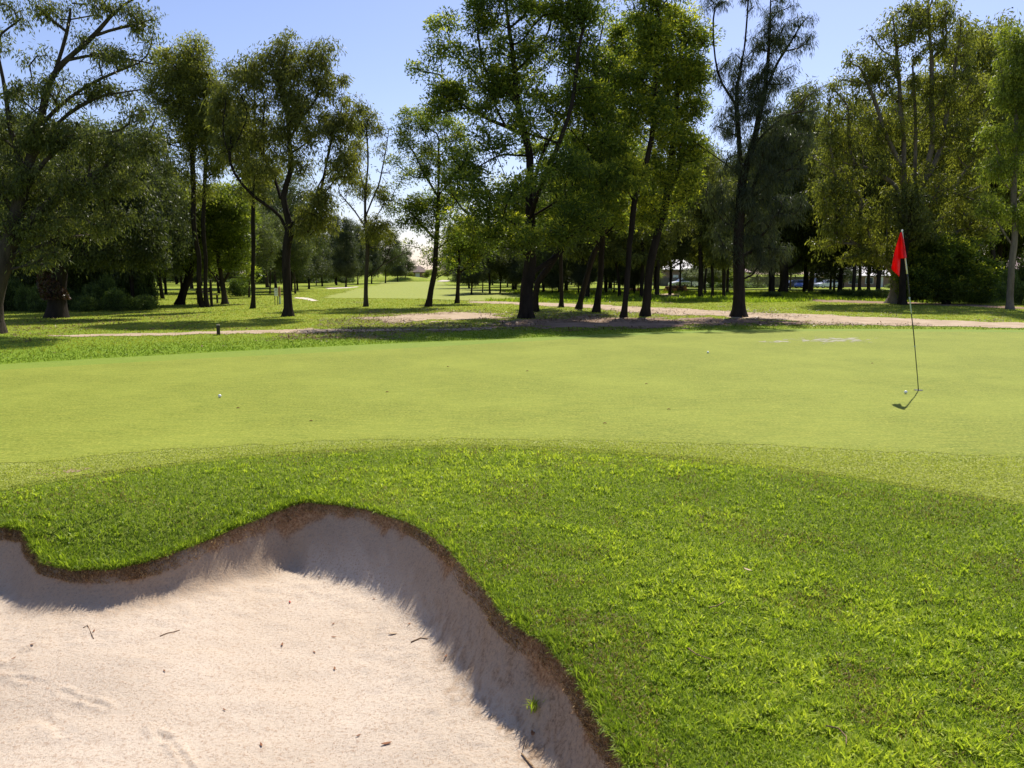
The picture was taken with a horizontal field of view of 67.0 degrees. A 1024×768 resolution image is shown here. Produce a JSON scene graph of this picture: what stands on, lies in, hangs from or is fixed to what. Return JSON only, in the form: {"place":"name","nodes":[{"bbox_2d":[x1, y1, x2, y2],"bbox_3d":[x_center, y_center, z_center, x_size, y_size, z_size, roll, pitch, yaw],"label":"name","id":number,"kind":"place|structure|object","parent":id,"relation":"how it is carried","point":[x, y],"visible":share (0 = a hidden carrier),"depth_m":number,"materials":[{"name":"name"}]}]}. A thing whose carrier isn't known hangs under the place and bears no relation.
{"place":"outdoors","nodes":[
{"label":"outdoors","id":0,"kind":"place"},
{"bbox_2d":[49,327,491,336],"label":"dirt path","id":1,"kind":"structure","parent":0,"point":[225,332],"depth_m":21.15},
{"bbox_2d":[0,274,1023,767],"bbox_3d":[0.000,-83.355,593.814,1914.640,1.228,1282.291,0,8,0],"label":"ground","id":2,"kind":"structure","parent":0,"point":[174,288],"depth_m":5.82,"materials":[{"name":"green plant"}]},
{"bbox_2d":[4,277,21,310],"bbox_3d":[-20.905,-3.758,32.550,0.967,1.677,0.999,2,8,11],"label":"shrub","id":3,"kind":"object","parent":2,"relation":"on","point":[13,287],"visible":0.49,"depth_m":32.40,"materials":[{"name":"green plant"}]},
{"bbox_2d":[0,160,40,289],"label":"background tree","id":4,"kind":"object","parent":2,"relation":"on","point":[19,274],"visible":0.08,"depth_m":33.15,"materials":[{"name":"green plant"}]},
{"bbox_2d":[13,283,32,311],"bbox_3d":[-20.160,-3.560,32.031,0.918,1.379,0.888,-2,8,-11],"label":"shrub","id":5,"kind":"object","parent":2,"relation":"on","point":[20,296],"visible":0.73,"depth_m":31.84,"materials":[{"name":"green plant"}]},
{"bbox_2d":[25,283,47,312],"bbox_3d":[-19.401,-3.502,31.709,1.039,1.350,1.073,4,9,23],"label":"shrub","id":6,"kind":"object","parent":2,"relation":"on","point":[37,303],"visible":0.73,"depth_m":31.52,"materials":[{"name":"green plant"}]},
{"bbox_2d":[0,0,168,333],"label":"spreading tree","id":7,"kind":"object","parent":2,"relation":"on","point":[53,137],"visible":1,"depth_m":19.66,"materials":[{"name":"green plant"}]},
{"bbox_2d":[69,293,100,311],"bbox_3d":[-17.677,-3.338,32.063,1.225,0.826,1.186,0,8,0],"label":"shrub","id":8,"kind":"object","parent":2,"relation":"on","point":[86,304],"visible":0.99,"depth_m":31.89,"materials":[{"name":"green plant"}]},
{"bbox_2d":[0,144,178,317],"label":"spreading tree","id":9,"kind":"object","parent":2,"relation":"on","point":[148,248],"visible":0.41,"depth_m":27.24,"materials":[{"name":"green plant"}]},
{"bbox_2d":[79,281,106,309],"bbox_3d":[-18.029,-3.744,33.213,1.233,1.411,1.194,-7,11,-39],"label":"shrub","id":10,"kind":"object","parent":2,"relation":"on","point":[91,292],"visible":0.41,"depth_m":33.12,"materials":[{"name":"green plant"}]},
{"bbox_2d":[94,272,119,309],"bbox_3d":[-17.691,-4.019,33.741,1.218,1.895,1.179,3,9,21],"label":"shrub","id":11,"kind":"object","parent":2,"relation":"on","point":[106,284],"visible":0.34,"depth_m":33.56,"materials":[{"name":"green plant"}]},
{"bbox_2d":[77,111,146,147],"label":"background tree","id":12,"kind":"object","parent":2,"relation":"on","point":[102,127],"visible":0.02,"depth_m":48.45,"materials":[{"name":"green plant"}]},
{"bbox_2d":[53,114,175,284],"bbox_3d":[-19.001,-7.774,35.544,6.804,8.585,5.151,-3,9,-20],"label":"background tree","id":13,"kind":"object","parent":2,"relation":"on","point":[89,132],"depth_m":35.18,"materials":[{"name":"green plant"}]},
{"bbox_2d":[98,287,136,311],"bbox_3d":[-16.526,-3.540,32.385,1.431,1.206,1.385,0,8,3],"label":"shrub","id":14,"kind":"object","parent":2,"relation":"on","point":[115,299],"visible":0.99,"depth_m":32.12,"materials":[{"name":"green plant"}]},
{"bbox_2d":[128,267,160,300],"bbox_3d":[-17.470,-4.952,36.531,1.531,3.183,1.581,-7,11,-40],"label":"shrub","id":15,"kind":"object","parent":2,"relation":"on","point":[146,286],"visible":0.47,"depth_m":36.39,"materials":[{"name":"green plant"}]},
{"bbox_2d":[135,293,159,309],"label":"shrub","id":16,"kind":"object","parent":2,"relation":"on","point":[147,301],"visible":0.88,"depth_m":33.41,"materials":[{"name":"green plant"}]},
{"bbox_2d":[98,144,200,297],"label":"background tree","id":17,"kind":"object","parent":2,"relation":"on","point":[184,229],"visible":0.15,"depth_m":35.29,"materials":[{"name":"green plant"}]},
{"bbox_2d":[105,125,203,302],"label":"background tree","id":18,"kind":"object","parent":2,"relation":"on","point":[159,165],"visible":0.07,"depth_m":36.51,"materials":[{"name":"green plant"}]},
{"bbox_2d":[131,29,220,306],"bbox_3d":[-14.795,-9.628,35.173,4.173,12.398,3.187,0,8,0],"label":"eucalyptus tree","id":19,"kind":"object","parent":2,"relation":"on","point":[170,79],"visible":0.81,"depth_m":34.31,"materials":[{"name":"green plant"}]},
{"bbox_2d":[153,180,223,304],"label":"eucalyptus tree","id":20,"kind":"object","parent":2,"relation":"on","point":[184,288],"visible":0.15,"depth_m":38.31,"materials":[{"name":"green plant"}]},
{"bbox_2d":[173,52,235,306],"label":"eucalyptus tree","id":21,"kind":"object","parent":2,"relation":"on","point":[206,169],"visible":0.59,"depth_m":34.71,"materials":[{"name":"green plant"}]},
{"bbox_2d":[180,178,265,303],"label":"eucalyptus tree","id":22,"kind":"object","parent":2,"relation":"on","point":[232,237],"visible":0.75,"depth_m":38.80,"materials":[{"name":"green plant"}]},
{"bbox_2d":[226,276,250,296],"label":"shrub","id":23,"kind":"object","parent":2,"relation":"on","point":[236,288],"visible":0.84,"depth_m":52.05,"materials":[{"name":"green plant"}]},
{"bbox_2d":[213,200,282,296],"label":"background tree","id":24,"kind":"object","parent":2,"relation":"on","point":[267,237],"visible":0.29,"depth_m":50.69,"materials":[{"name":"green plant"}]},
{"bbox_2d":[219,92,276,308],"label":"eucalyptus tree","id":25,"kind":"object","parent":2,"relation":"on","point":[253,249],"visible":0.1,"depth_m":34.18,"materials":[{"name":"green plant"}]},
{"bbox_2d":[227,159,302,286],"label":"background tree","id":26,"kind":"object","parent":2,"relation":"on","point":[266,273],"depth_m":81.03,"materials":[{"name":"green plant"}]},
{"bbox_2d":[249,212,295,293],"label":"background tree","id":27,"kind":"object","parent":2,"relation":"on","point":[276,222],"visible":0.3,"depth_m":59.05,"materials":[{"name":"green plant"}]},
{"bbox_2d":[0,542,546,767],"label":"bunker sand","id":28,"kind":"structure","parent":2,"relation":"on","point":[75,694],"depth_m":3.83,"materials":[{"name":"beige sand"}]},
{"bbox_2d":[198,26,373,316],"bbox_3d":[-8.018,-7.557,27.952,6.316,10.313,2.509,0,8,0],"label":"eucalyptus tree","id":29,"kind":"object","parent":2,"relation":"on","point":[286,72],"visible":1,"depth_m":27.45,"materials":[{"name":"green plant"}]},
{"bbox_2d":[257,172,333,290],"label":"background tree","id":30,"kind":"object","parent":2,"relation":"on","point":[291,201],"visible":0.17,"depth_m":66.11,"materials":[{"name":"green plant"}]},
{"bbox_2d":[276,261,315,290],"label":"background tree","id":31,"kind":"object","parent":2,"relation":"on","point":[300,275],"visible":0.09,"depth_m":68.88,"materials":[{"name":"green plant"}]},
{"bbox_2d":[274,216,318,293],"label":"background tree","id":32,"kind":"object","parent":2,"relation":"on","point":[297,263],"visible":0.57,"depth_m":58.02,"materials":[{"name":"green plant"}]},
{"bbox_2d":[298,241,330,288],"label":"background tree","id":33,"kind":"object","parent":2,"relation":"on","point":[320,264],"visible":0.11,"depth_m":76.97,"materials":[{"name":"green plant"}]},
{"bbox_2d":[311,233,334,285],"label":"background tree","id":34,"kind":"object","parent":2,"relation":"on","point":[327,272],"visible":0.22,"depth_m":90.30,"materials":[{"name":"green plant"}]},
{"bbox_2d":[0,493,655,767],"bbox_3d":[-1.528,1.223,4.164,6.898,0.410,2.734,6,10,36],"label":"bunker soil bank","id":35,"kind":"structure","parent":2,"relation":"on","point":[490,657],"depth_m":4.65,"materials":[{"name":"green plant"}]},
{"bbox_2d":[0,502,633,767],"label":"hanging roots","id":36,"kind":"object","parent":35,"relation":"hanging from","point":[39,567],"visible":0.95,"depth_m":4.36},
{"bbox_2d":[326,214,345,284],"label":"background tree","id":37,"kind":"object","parent":2,"relation":"on","point":[333,243],"visible":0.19,"depth_m":97.93,"materials":[{"name":"green plant"}]},
{"bbox_2d":[330,217,364,286],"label":"background tree","id":38,"kind":"object","parent":2,"relation":"on","point":[348,266],"visible":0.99,"depth_m":86.17,"materials":[{"name":"green plant"}]},
{"bbox_2d":[348,223,373,284],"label":"background tree","id":39,"kind":"object","parent":2,"relation":"on","point":[361,253],"visible":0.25,"depth_m":103.15,"materials":[{"name":"green plant"}]},
{"bbox_2d":[337,106,408,306],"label":"eucalyptus tree","id":40,"kind":"object","parent":2,"relation":"on","point":[374,234],"visible":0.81,"depth_m":35.90,"materials":[{"name":"green plant"}]},
{"bbox_2d":[363,229,385,283],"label":"background tree","id":41,"kind":"object","parent":2,"relation":"on","point":[374,255],"visible":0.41,"depth_m":110.06,"materials":[{"name":"green plant"}]},
{"bbox_2d":[376,226,408,282],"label":"background tree","id":42,"kind":"object","parent":2,"relation":"on","point":[395,254],"visible":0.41,"depth_m":117.88,"materials":[{"name":"green plant"}]},
{"bbox_2d":[387,239,408,281],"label":"background tree","id":43,"kind":"object","parent":2,"relation":"on","point":[399,271],"visible":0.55,"depth_m":132.88,"materials":[{"name":"green plant"}]},
{"bbox_2d":[368,276,429,281],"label":"grass mound","id":44,"kind":"object","parent":2,"relation":"on","point":[402,279],"depth_m":137.83,"materials":[{"name":"green plant"}]},
{"bbox_2d":[377,104,482,306],"bbox_3d":[-3.795,-8.283,36.061,5.358,9.480,2.842,0,8,0],"label":"eucalyptus tree","id":45,"kind":"object","parent":2,"relation":"on","point":[419,207],"visible":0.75,"depth_m":35.71,"materials":[{"name":"green plant"}]},
{"bbox_2d":[351,312,510,323],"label":"bare earth","id":46,"kind":"structure","parent":2,"relation":"on","point":[453,316],"depth_m":27.73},
{"bbox_2d":[327,280,543,300],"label":"fairway","id":47,"kind":"structure","parent":2,"relation":"on","point":[417,290],"depth_m":62.42,"materials":[{"name":"green plant"}]},
{"bbox_2d":[451,226,489,293],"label":"background tree","id":48,"kind":"object","parent":47,"relation":"on","point":[473,279],"visible":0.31,"depth_m":56.33,"materials":[{"name":"green plant"}]},
{"bbox_2d":[482,223,510,292],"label":"background tree","id":49,"kind":"object","parent":47,"relation":"on","point":[493,265],"visible":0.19,"depth_m":57.99,"materials":[{"name":"green plant"}]},
{"bbox_2d":[487,232,518,292],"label":"background tree","id":50,"kind":"object","parent":47,"relation":"on","point":[503,274],"visible":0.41,"depth_m":59.56,"materials":[{"name":"green plant"}]},
{"bbox_2d":[432,217,500,303],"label":"eucalyptus tree","id":51,"kind":"object","parent":2,"relation":"on","point":[473,256],"visible":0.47,"depth_m":40.03,"materials":[{"name":"green plant"}]},
{"bbox_2d":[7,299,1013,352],"bbox_3d":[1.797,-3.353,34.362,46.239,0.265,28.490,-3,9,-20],"label":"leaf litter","id":52,"kind":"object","parent":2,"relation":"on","point":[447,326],"visible":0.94,"depth_m":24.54,"materials":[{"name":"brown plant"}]},
{"bbox_2d":[0,331,1023,462],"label":"putting green","id":53,"kind":"object","parent":2,"relation":"on","point":[745,387],"visible":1,"depth_m":10.15,"materials":[{"name":"green plant"}]},
{"bbox_2d":[891,229,918,389],"bbox_3d":[5.322,-0.984,10.432,0.501,2.162,0.101,0,8,0],"label":"flagstick","id":54,"kind":"object","parent":53,"relation":"on","point":[900,252],"visible":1,"depth_m":10.35,"materials":[{"name":"red fabric"}]},
{"bbox_2d":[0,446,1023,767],"bbox_3d":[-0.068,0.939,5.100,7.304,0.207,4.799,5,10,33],"label":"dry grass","id":55,"kind":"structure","parent":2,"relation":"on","point":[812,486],"depth_m":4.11,"materials":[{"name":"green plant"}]},
{"bbox_2d":[0,433,1023,505],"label":"green fringe","id":56,"kind":"object","parent":2,"relation":"on","point":[516,440],"visible":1,"depth_m":6.72,"materials":[{"name":"green plant"}]},
{"bbox_2d":[0,329,1023,369],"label":"green collar","id":57,"kind":"object","parent":2,"relation":"on","point":[216,355],"visible":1,"depth_m":16.46,"materials":[{"name":"green plant"}]},
{"bbox_2d":[404,0,644,318],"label":"eucalyptus tree","id":58,"kind":"object","parent":2,"relation":"on","point":[504,85],"visible":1,"depth_m":25.66,"materials":[{"name":"green plant"}]},
{"bbox_2d":[507,224,542,283],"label":"background tree","id":59,"kind":"object","parent":2,"relation":"on","point":[516,276],"visible":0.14,"depth_m":57.83,"materials":[{"name":"green plant"}]},
{"bbox_2d":[514,224,558,282],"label":"background tree","id":60,"kind":"object","parent":2,"relation":"on","point":[546,255],"visible":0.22,"depth_m":54.33,"materials":[{"name":"green plant"}]},
{"bbox_2d":[542,243,564,292],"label":"background tree","id":61,"kind":"object","parent":2,"relation":"on","point":[552,280],"visible":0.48,"depth_m":54.70,"materials":[{"name":"green plant"}]},
{"bbox_2d":[535,122,590,306],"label":"eucalyptus tree","id":62,"kind":"object","parent":2,"relation":"on","point":[561,300],"visible":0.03,"depth_m":35.77,"materials":[{"name":"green plant"}]},
{"bbox_2d":[570,230,596,289],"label":"background tree","id":63,"kind":"object","parent":2,"relation":"on","point":[579,273],"visible":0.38,"depth_m":54.70,"materials":[{"name":"green plant"}]},
{"bbox_2d":[556,221,616,296],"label":"casuarina tree","id":64,"kind":"object","parent":2,"relation":"on","point":[583,251],"visible":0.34,"depth_m":47.81,"materials":[{"name":"green plant"}]},
{"bbox_2d":[533,76,643,311],"bbox_3d":[2.994,-7.700,31.174,4.456,9.670,2.982,-1,8,-10],"label":"eucalyptus tree","id":65,"kind":"object","parent":2,"relation":"on","point":[542,276],"visible":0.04,"depth_m":31.55,"materials":[{"name":"green plant"}]},
{"bbox_2d":[573,10,645,312],"bbox_3d":[3.951,-8.559,30.595,3.469,11.574,2.872,0,8,0],"label":"eucalyptus tree","id":66,"kind":"object","parent":2,"relation":"on","point":[613,36],"visible":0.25,"depth_m":30.34,"materials":[{"name":"green plant"}]},
{"bbox_2d":[574,104,648,308],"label":"eucalyptus tree","id":67,"kind":"object","parent":2,"relation":"on","point":[579,304],"visible":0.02,"depth_m":33.77,"materials":[{"name":"green plant"}]},
{"bbox_2d":[591,261,636,291],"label":"background tree","id":68,"kind":"object","parent":2,"relation":"on","point":[610,273],"visible":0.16,"depth_m":54.22,"materials":[{"name":"green plant"}]},
{"bbox_2d":[596,217,638,296],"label":"casuarina tree","id":69,"kind":"object","parent":2,"relation":"on","point":[613,247],"visible":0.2,"depth_m":47.61,"materials":[{"name":"green plant"}]},
{"bbox_2d":[620,246,645,292],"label":"background tree","id":70,"kind":"object","parent":2,"relation":"on","point":[634,278],"visible":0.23,"depth_m":55.64,"materials":[{"name":"green plant"}]},
{"bbox_2d":[608,207,679,297],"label":"casuarina tree","id":71,"kind":"object","parent":2,"relation":"on","point":[667,239],"visible":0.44,"depth_m":46.64,"materials":[{"name":"green plant"}]},
{"bbox_2d":[471,314,830,328],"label":"leaf littered earth","id":72,"kind":"structure","parent":2,"relation":"on","point":[619,323],"depth_m":24.98,"materials":[{"name":"brown soil"}]},
{"bbox_2d":[605,0,706,317],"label":"eucalyptus tree","id":73,"kind":"object","parent":72,"relation":"on","point":[651,53],"visible":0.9,"depth_m":26.39,"materials":[{"name":"green plant"}]},
{"bbox_2d":[623,0,725,316],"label":"eucalyptus tree","id":74,"kind":"object","parent":72,"relation":"on","point":[669,174],"visible":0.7,"depth_m":27.49,"materials":[{"name":"green plant"}]},
{"bbox_2d":[622,144,693,295],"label":"background tree","id":75,"kind":"object","parent":2,"relation":"on","point":[658,270],"visible":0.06,"depth_m":50.98,"materials":[{"name":"green plant"}]},
{"bbox_2d":[653,186,698,294],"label":"background tree","id":76,"kind":"object","parent":2,"relation":"on","point":[682,250],"visible":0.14,"depth_m":54.79,"materials":[{"name":"green plant"}]},
{"bbox_2d":[668,143,726,296],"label":"casuarina tree","id":77,"kind":"object","parent":2,"relation":"on","point":[679,226],"visible":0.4,"depth_m":46.29,"materials":[{"name":"green plant"}]},
{"bbox_2d":[682,142,732,288],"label":"background tree","id":78,"kind":"object","parent":2,"relation":"on","point":[694,266],"depth_m":80.94,"materials":[{"name":"green plant"}]},
{"bbox_2d":[686,155,731,292],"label":"background tree","id":79,"kind":"object","parent":2,"relation":"on","point":[705,276],"visible":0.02,"depth_m":55.78,"materials":[{"name":"green plant"}]},
{"bbox_2d":[689,185,733,297],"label":"casuarina tree","id":80,"kind":"object","parent":2,"relation":"on","point":[706,244],"visible":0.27,"depth_m":46.51,"materials":[{"name":"green plant"}]},
{"bbox_2d":[695,180,747,296],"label":"casuarina tree","id":81,"kind":"object","parent":2,"relation":"on","point":[708,256],"visible":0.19,"depth_m":46.56,"materials":[{"name":"green plant"}]},
{"bbox_2d":[692,132,799,273],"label":"background tree","id":82,"kind":"object","parent":2,"relation":"on","point":[785,236],"visible":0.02,"depth_m":58.02,"materials":[{"name":"green plant"}]},
{"bbox_2d":[693,0,824,316],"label":"casuarina tree","id":83,"kind":"object","parent":2,"relation":"on","point":[748,196],"visible":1,"depth_m":27.21,"materials":[{"name":"green plant"}]},
{"bbox_2d":[747,73,832,291],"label":"casuarina tree","id":84,"kind":"object","parent":2,"relation":"on","point":[798,97],"visible":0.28,"depth_m":52.00,"materials":[{"name":"green plant"}]},
{"bbox_2d":[777,130,821,292],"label":"eucalyptus tree","id":85,"kind":"object","parent":2,"relation":"on","point":[783,286],"visible":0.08,"depth_m":59.61,"materials":[{"name":"green plant"}]},
{"bbox_2d":[758,96,846,291],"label":"background tree","id":86,"kind":"object","parent":2,"relation":"on","point":[810,286],"visible":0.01,"depth_m":63.56,"materials":[{"name":"green plant"}]},
{"bbox_2d":[784,147,843,291],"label":"background tree","id":87,"kind":"object","parent":2,"relation":"on","point":[806,261],"visible":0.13,"depth_m":59.62,"materials":[{"name":"green plant"}]},
{"bbox_2d":[809,267,890,286],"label":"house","id":88,"kind":"structure","parent":2,"relation":"on","point":[884,281],"depth_m":149.21,"materials":[{"name":"grey brick"}]},
{"bbox_2d":[805,211,894,290],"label":"leafy tree","id":89,"kind":"object","parent":2,"relation":"on","point":[826,267],"visible":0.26,"depth_m":58.01,"materials":[{"name":"green plant"}]},
{"bbox_2d":[824,90,919,289],"bbox_3d":[24.878,-13.345,53.892,6.502,14.383,7.726,2,11,13],"label":"background tree","id":90,"kind":"object","parent":2,"relation":"on","point":[870,190],"visible":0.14,"depth_m":52.10,"materials":[{"name":"green plant"}]},
{"bbox_2d":[803,124,945,290],"bbox_3d":[26.090,-12.849,55.658,10.607,12.884,8.947,1,8,4],"label":"background tree","id":91,"kind":"object","parent":2,"relation":"on","point":[878,282],"visible":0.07,"depth_m":54.60,"materials":[{"name":"green plant"}]},
{"bbox_2d":[801,299,1023,308],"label":"bare earth","id":92,"kind":"structure","parent":2,"relation":"on","point":[939,304],"depth_m":40.30,"materials":[{"name":"beige soil"}]},
{"bbox_2d":[798,0,1000,303],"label":"eucalyptus tree","id":93,"kind":"object","parent":92,"relation":"on","point":[941,86],"visible":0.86,"depth_m":39.04,"materials":[{"name":"green plant"}]},
{"bbox_2d":[884,230,1007,303],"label":"flowering bush tree","id":94,"kind":"object","parent":92,"relation":"on","point":[943,270],"visible":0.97,"depth_m":38.78,"materials":[{"name":"green plant"}]},
{"bbox_2d":[880,180,954,304],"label":"eucalyptus tree","id":95,"kind":"object","parent":2,"relation":"on","point":[911,201],"visible":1,"depth_m":38.10,"materials":[{"name":"green plant"}]},
{"bbox_2d":[907,10,1023,236],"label":"background tree","id":96,"kind":"object","parent":2,"relation":"on","point":[987,51],"visible":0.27,"depth_m":47.26,"materials":[{"name":"green plant"}]},
{"bbox_2d":[941,7,1023,260],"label":"background tree","id":97,"kind":"object","parent":2,"relation":"on","point":[994,186],"visible":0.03,"depth_m":52.23,"materials":[{"name":"green plant"}]},
{"bbox_2d":[965,21,1023,308],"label":"eucalyptus tree","id":98,"kind":"object","parent":2,"relation":"on","point":[1009,95],"visible":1,"depth_m":33.01,"materials":[{"name":"green plant"}]},
{"bbox_2d":[985,235,1023,267],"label":"background tree","id":99,"kind":"object","parent":2,"relation":"on","point":[1005,255],"visible":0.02,"depth_m":68.83,"materials":[{"name":"green plant"}]},
{"bbox_2d":[0,289,1023,363],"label":"mown grass","id":100,"kind":"structure","parent":0,"point":[332,325],"depth_m":24.32,"materials":[{"name":"green plant"}]},
{"bbox_2d":[0,0,1023,273],"label":"sky","id":101,"kind":"structure","parent":0,"point":[378,37],"materials":[{"name":"blue"}]},
{"bbox_2d":[467,301,1023,327],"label":"dirt path","id":102,"kind":"structure","parent":0,"point":[827,318],"depth_m":27.12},
{"bbox_2d":[485,289,1023,302],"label":"bank grass","id":103,"kind":"structure","parent":0,"point":[692,295],"depth_m":46.50,"materials":[{"name":"green plant"}]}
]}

